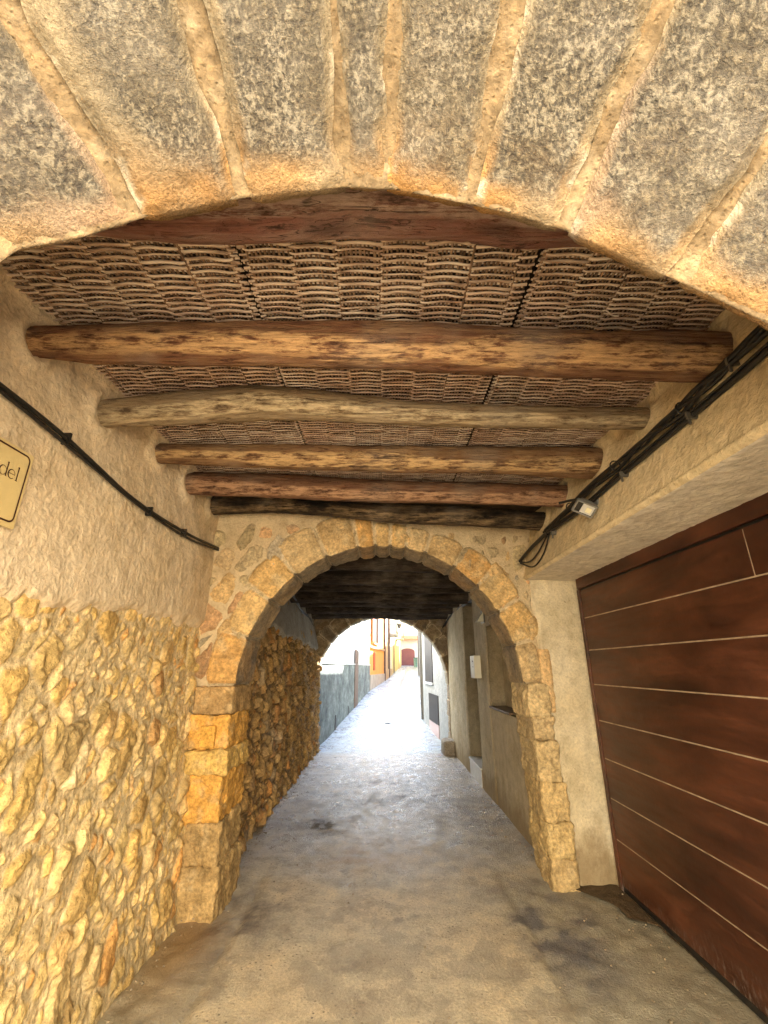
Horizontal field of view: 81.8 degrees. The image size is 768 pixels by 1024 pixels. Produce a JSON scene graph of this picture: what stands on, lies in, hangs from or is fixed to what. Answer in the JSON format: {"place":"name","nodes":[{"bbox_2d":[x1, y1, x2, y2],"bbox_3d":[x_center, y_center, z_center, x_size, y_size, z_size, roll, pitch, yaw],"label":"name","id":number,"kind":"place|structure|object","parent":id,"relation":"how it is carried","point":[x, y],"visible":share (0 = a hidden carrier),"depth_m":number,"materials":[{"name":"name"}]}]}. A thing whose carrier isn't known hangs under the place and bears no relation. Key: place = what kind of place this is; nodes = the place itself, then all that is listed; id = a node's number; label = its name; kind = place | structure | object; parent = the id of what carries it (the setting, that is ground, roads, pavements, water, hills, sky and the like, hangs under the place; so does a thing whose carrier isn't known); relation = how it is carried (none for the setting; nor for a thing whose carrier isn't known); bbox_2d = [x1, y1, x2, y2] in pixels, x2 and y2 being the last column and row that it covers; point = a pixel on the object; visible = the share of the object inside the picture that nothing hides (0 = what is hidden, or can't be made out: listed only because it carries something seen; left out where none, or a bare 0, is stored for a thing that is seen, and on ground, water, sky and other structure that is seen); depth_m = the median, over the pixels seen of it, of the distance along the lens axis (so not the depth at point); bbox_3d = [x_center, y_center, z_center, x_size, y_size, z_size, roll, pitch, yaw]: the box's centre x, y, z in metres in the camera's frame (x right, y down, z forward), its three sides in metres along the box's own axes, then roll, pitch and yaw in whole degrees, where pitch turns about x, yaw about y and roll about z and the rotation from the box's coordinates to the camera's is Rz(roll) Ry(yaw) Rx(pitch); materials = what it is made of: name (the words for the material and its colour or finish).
{"place":"outdoors","nodes":[
{"label":"outdoors","id":0,"kind":"place"},
{"bbox_2d":[20,237,711,510],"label":"ceiling","id":1,"kind":"structure","parent":0,"point":[517,507],"depth_m":1.95,"materials":[{"name":"brown wicker"}]},
{"bbox_2d":[1,235,315,475],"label":"wicker mat","id":2,"kind":"object","parent":1,"relation":"attached to","point":[105,302],"visible":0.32,"depth_m":1.81,"materials":[{"name":"wicker"}]},
{"bbox_2d":[236,239,538,481],"bbox_3d":[0.015,-0.547,2.698,1.092,0.059,3.169,0,-19,0],"label":"wicker mat","id":3,"kind":"object","parent":1,"relation":"attached to","point":[377,438],"visible":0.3,"depth_m":1.81,"materials":[{"name":"wicker"}]},
{"bbox_2d":[454,247,724,484],"bbox_3d":[1.091,-0.548,2.702,1.042,0.056,3.169,0,-19,0],"label":"wicker mat","id":4,"kind":"object","parent":1,"relation":"attached to","point":[481,435],"visible":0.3,"depth_m":1.92,"materials":[{"name":"wicker"}]},
{"bbox_2d":[96,665,765,1023],"bbox_3d":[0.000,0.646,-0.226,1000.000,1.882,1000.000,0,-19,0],"label":"ground","id":5,"kind":"structure","parent":0,"point":[284,941],"depth_m":2.87,"materials":[{"name":"concrete"}]},
{"bbox_2d":[0,254,218,1023],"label":"alley wall","id":6,"kind":"structure","parent":5,"relation":"on","point":[104,590],"depth_m":2.17,"materials":[{"name":"stone"}]},
{"bbox_2d":[0,437,33,528],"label":"street sign","id":7,"kind":"object","parent":6,"relation":"attached to","point":[16,462],"visible":1,"depth_m":1.72,"materials":[{"name":"beige ceramic"}]},
{"bbox_2d":[0,382,218,550],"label":"cable bundle","id":8,"kind":"object","parent":6,"relation":"attached to","point":[16,400],"visible":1,"depth_m":2.11,"materials":[{"name":"black rubber"}]},
{"bbox_2d":[95,188,582,248],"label":"log beam","id":9,"kind":"structure","parent":6,"relation":"attached to","point":[379,215],"depth_m":1.29,"materials":[{"name":"brown wood"}]},
{"bbox_2d":[185,472,567,506],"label":"log beam","id":10,"kind":"structure","parent":6,"relation":"attached to","point":[294,486],"depth_m":3.37,"materials":[{"name":"brown wood"}]},
{"bbox_2d":[25,320,732,382],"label":"log beam","id":11,"kind":"structure","parent":6,"relation":"attached to","point":[682,356],"depth_m":1.81,"materials":[{"name":"brown wood"}]},
{"bbox_2d":[236,599,321,854],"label":"passage wall","id":12,"kind":"structure","parent":5,"relation":"on","point":[283,731],"depth_m":5.83,"materials":[{"name":"stone"}]},
{"bbox_2d":[293,595,313,625],"bbox_3d":[-1.481,1.813,8.104,0.063,0.335,3.308,1,-19,-2],"label":"cable","id":13,"kind":"object","parent":12,"relation":"attached to","point":[301,610],"visible":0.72,"depth_m":7.96,"materials":[{"name":"black rubber"}]},
{"bbox_2d":[305,607,452,614],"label":"log beam","id":14,"kind":"structure","parent":12,"relation":"attached to","point":[359,610],"depth_m":8.79,"materials":[{"name":"brown wood"}]},
{"bbox_2d":[299,602,459,608],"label":"log beam","id":15,"kind":"structure","parent":12,"relation":"attached to","point":[413,606],"depth_m":8.06,"materials":[{"name":"brown wood"}]},
{"bbox_2d":[311,614,447,619],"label":"log beam","id":16,"kind":"structure","parent":12,"relation":"attached to","point":[384,616],"depth_m":9.49,"materials":[{"name":"brown wood"}]},
{"bbox_2d":[303,570,458,587],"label":"log beam","id":17,"kind":"structure","parent":12,"relation":"attached to","point":[387,579],"depth_m":5.83,"materials":[{"name":"brown wood"}]},
{"bbox_2d":[290,591,471,603],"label":"log beam","id":18,"kind":"structure","parent":12,"relation":"attached to","point":[365,597],"depth_m":7.28,"materials":[{"name":"brown wood"}]},
{"bbox_2d":[297,585,469,593],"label":"log beam","id":19,"kind":"structure","parent":12,"relation":"attached to","point":[360,588],"depth_m":6.55,"materials":[{"name":"brown wood"}]},
{"bbox_2d":[328,555,439,572],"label":"log beam","id":20,"kind":"structure","parent":12,"relation":"attached to","point":[388,564],"depth_m":5.14,"materials":[{"name":"brown wood"}]},
{"bbox_2d":[318,620,369,744],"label":"white house","id":21,"kind":"structure","parent":5,"relation":"on","point":[344,673],"depth_m":13.17,"materials":[{"name":"white paint"}]},
{"bbox_2d":[354,649,358,707],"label":"pillar","id":22,"kind":"structure","parent":21,"relation":"in","point":[356,651],"depth_m":15.83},
{"bbox_2d":[369,619,385,689],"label":"orange house","id":23,"kind":"structure","parent":5,"relation":"on","point":[377,657],"depth_m":23.79,"materials":[{"name":"paint"}]},
{"bbox_2d":[373,652,374,669],"bbox_3d":[-0.495,7.603,22.618,0.028,0.900,0.550,-2,-19,7],"label":"window","id":24,"kind":"structure","parent":23,"relation":"in","point":[373,652],"depth_m":22.48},
{"bbox_2d":[374,619,376,641],"bbox_3d":[-0.480,5.874,23.355,0.030,1.850,1.200,-2,-19,7],"label":"window","id":25,"kind":"structure","parent":23,"relation":"in","point":[375,620],"depth_m":23.36,"materials":[{"name":"white"}]},
{"bbox_2d":[314,618,451,737],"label":"arch wall","id":26,"kind":"structure","parent":5,"relation":"on","point":[329,631],"depth_m":9.69,"materials":[{"name":"stone"}]},
{"bbox_2d":[0,0,767,330],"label":"stone arch","id":27,"kind":"structure","parent":5,"relation":"on","point":[630,134],"depth_m":0.97,"materials":[{"name":"beige stone"}]},
{"bbox_2d":[386,619,398,679],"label":"cream house","id":28,"kind":"structure","parent":5,"relation":"on","point":[389,669],"depth_m":29.23,"materials":[{"name":"beige paint"}]},
{"bbox_2d":[386,642,387,668],"bbox_3d":[0.160,9.271,27.684,0.030,2.200,1.400,-2,-19,6],"label":"door","id":29,"kind":"structure","parent":28,"relation":"in","point":[386,642],"depth_m":27.91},
{"bbox_2d":[384,666,409,722],"bbox_3d":[1.151,10.156,26.911,0.313,1.525,30.597,-1,-19,4],"label":"drain strip","id":30,"kind":"object","parent":5,"relation":"on","point":[389,712],"visible":1,"depth_m":16.72,"materials":[{"name":"concrete"}]},
{"bbox_2d":[177,513,618,923],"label":"arch wall","id":31,"kind":"structure","parent":5,"relation":"on","point":[266,566],"depth_m":3.79,"materials":[{"name":"stone"}]},
{"bbox_2d":[392,620,403,672],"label":"yellow house","id":32,"kind":"structure","parent":5,"relation":"on","point":[396,654],"depth_m":35.91,"materials":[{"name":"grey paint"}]},
{"bbox_2d":[393,642,394,672],"bbox_3d":[0.753,10.968,33.287,0.030,2.300,0.900,-2,-19,5],"label":"door","id":33,"kind":"structure","parent":32,"relation":"in","point":[393,642],"depth_m":33.17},
{"bbox_2d":[398,643,399,667],"bbox_3d":[1.320,12.643,38.976,0.030,2.100,1.200,-2,-19,5],"label":"door","id":34,"kind":"structure","parent":32,"relation":"in","point":[398,643],"depth_m":38.73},
{"bbox_2d":[106,754,706,1023],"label":"grit","id":35,"kind":"object","parent":5,"relation":"on","point":[653,1001],"visible":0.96,"depth_m":2.86,"materials":[{"name":"grey gravel"}]},
{"bbox_2d":[401,622,417,665],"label":"end house","id":36,"kind":"structure","parent":5,"relation":"on","point":[409,648],"depth_m":44.28,"materials":[{"name":"paint"}]},
{"bbox_2d":[413,658,417,666],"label":"litter bin","id":37,"kind":"object","parent":5,"relation":"on","point":[415,662],"visible":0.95,"depth_m":40.61,"materials":[{"name":"green plastic"}]},
{"bbox_2d":[417,630,419,675],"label":"tall house","id":38,"kind":"structure","parent":5,"relation":"on","point":[418,652],"depth_m":30.54,"materials":[{"name":"grey paint"}]},
{"bbox_2d":[419,632,423,719],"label":"pale house","id":39,"kind":"structure","parent":5,"relation":"on","point":[421,676],"depth_m":13.38,"materials":[{"name":"grey paint"}]},
{"bbox_2d":[422,634,448,739],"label":"grey house","id":40,"kind":"structure","parent":5,"relation":"on","point":[435,698],"depth_m":11.16,"materials":[{"name":"white paint"}]},
{"bbox_2d":[424,636,432,682],"bbox_3d":[1.214,3.789,12.210,0.020,1.680,1.200,1,-19,-4],"label":"window","id":41,"kind":"structure","parent":40,"relation":"in","point":[427,644],"depth_m":12.05,"materials":[{"name":"grey"}]},
{"bbox_2d":[441,738,455,755],"bbox_3d":[1.263,4.613,8.692,0.260,0.310,0.470,0,-19,0],"label":"corner stone","id":42,"kind":"object","parent":5,"relation":"on","point":[447,746],"visible":0.91,"depth_m":8.50,"materials":[{"name":"beige stone"}]},
{"bbox_2d":[469,756,483,787],"bbox_3d":[1.672,3.911,6.633,0.630,0.302,0.890,0,-19,0],"label":"doorstep","id":43,"kind":"object","parent":5,"relation":"on","point":[476,772],"visible":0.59,"depth_m":6.64,"materials":[{"name":"stone"}]},
{"bbox_2d":[446,593,532,846],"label":"passage wall","id":44,"kind":"structure","parent":5,"relation":"on","point":[483,720],"depth_m":6.03,"materials":[{"name":"paint"}]},
{"bbox_2d":[442,600,471,627],"bbox_3d":[1.382,1.695,7.639,0.111,0.249,4.338,1,-19,-2],"label":"cable","id":45,"kind":"object","parent":44,"relation":"attached to","point":[448,618],"visible":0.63,"depth_m":8.80,"materials":[{"name":"black rubber"}]},
{"bbox_2d":[470,655,481,677],"bbox_3d":[1.339,2.267,6.488,0.099,0.310,0.300,0,-19,0],"label":"meter box","id":46,"kind":"object","parent":44,"relation":"attached to","point":[475,664],"visible":1,"depth_m":6.37,"materials":[{"name":"beige paint"}]},
{"bbox_2d":[475,611,484,623],"bbox_3d":[1.344,1.476,6.240,0.110,0.180,0.190,0,-19,0],"label":"wall lamp","id":47,"kind":"object","parent":44,"relation":"attached to","point":[481,618],"visible":0.84,"depth_m":6.16,"materials":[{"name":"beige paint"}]},
{"bbox_2d":[576,884,704,968],"bbox_3d":[1.608,2.709,2.943,0.377,0.016,1.000,0,-19,0],"label":"earth strip","id":48,"kind":"object","parent":5,"relation":"on","point":[627,905],"visible":0.99,"depth_m":3.18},
{"bbox_2d":[523,307,767,581],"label":"garage wall","id":49,"kind":"structure","parent":5,"relation":"on","point":[711,461],"depth_m":2.22,"materials":[{"name":"beige paint"}]},
{"bbox_2d":[97,384,649,429],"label":"log beam","id":50,"kind":"structure","parent":49,"relation":"attached to","point":[241,403],"depth_m":2.35,"materials":[{"name":"brown wood"}]},
{"bbox_2d":[210,496,545,530],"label":"log beam","id":51,"kind":"structure","parent":49,"relation":"attached to","point":[404,513],"depth_m":3.85,"materials":[{"name":"brown wood"}]},
{"bbox_2d":[155,443,602,478],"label":"log beam","id":52,"kind":"structure","parent":49,"relation":"attached to","point":[578,462],"depth_m":2.87,"materials":[{"name":"brown wood"}]},
{"bbox_2d":[559,498,598,517],"bbox_3d":[1.301,-0.024,2.964,0.188,0.212,0.337,0,-19,0],"label":"floodlight","id":53,"kind":"object","parent":49,"relation":"attached to","point":[585,507],"visible":0.98,"depth_m":2.83,"materials":[{"name":"grey metal"}]},
{"bbox_2d":[519,325,767,567],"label":"cable bundle","id":54,"kind":"object","parent":49,"relation":"attached to","point":[754,338],"visible":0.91,"depth_m":2.04,"materials":[{"name":"black rubber"}]},
{"bbox_2d":[575,493,767,1023],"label":"garage door","id":55,"kind":"structure","parent":49,"relation":"attached to","point":[675,631],"depth_m":2.57,"materials":[{"name":"brown wood"}]}
]}

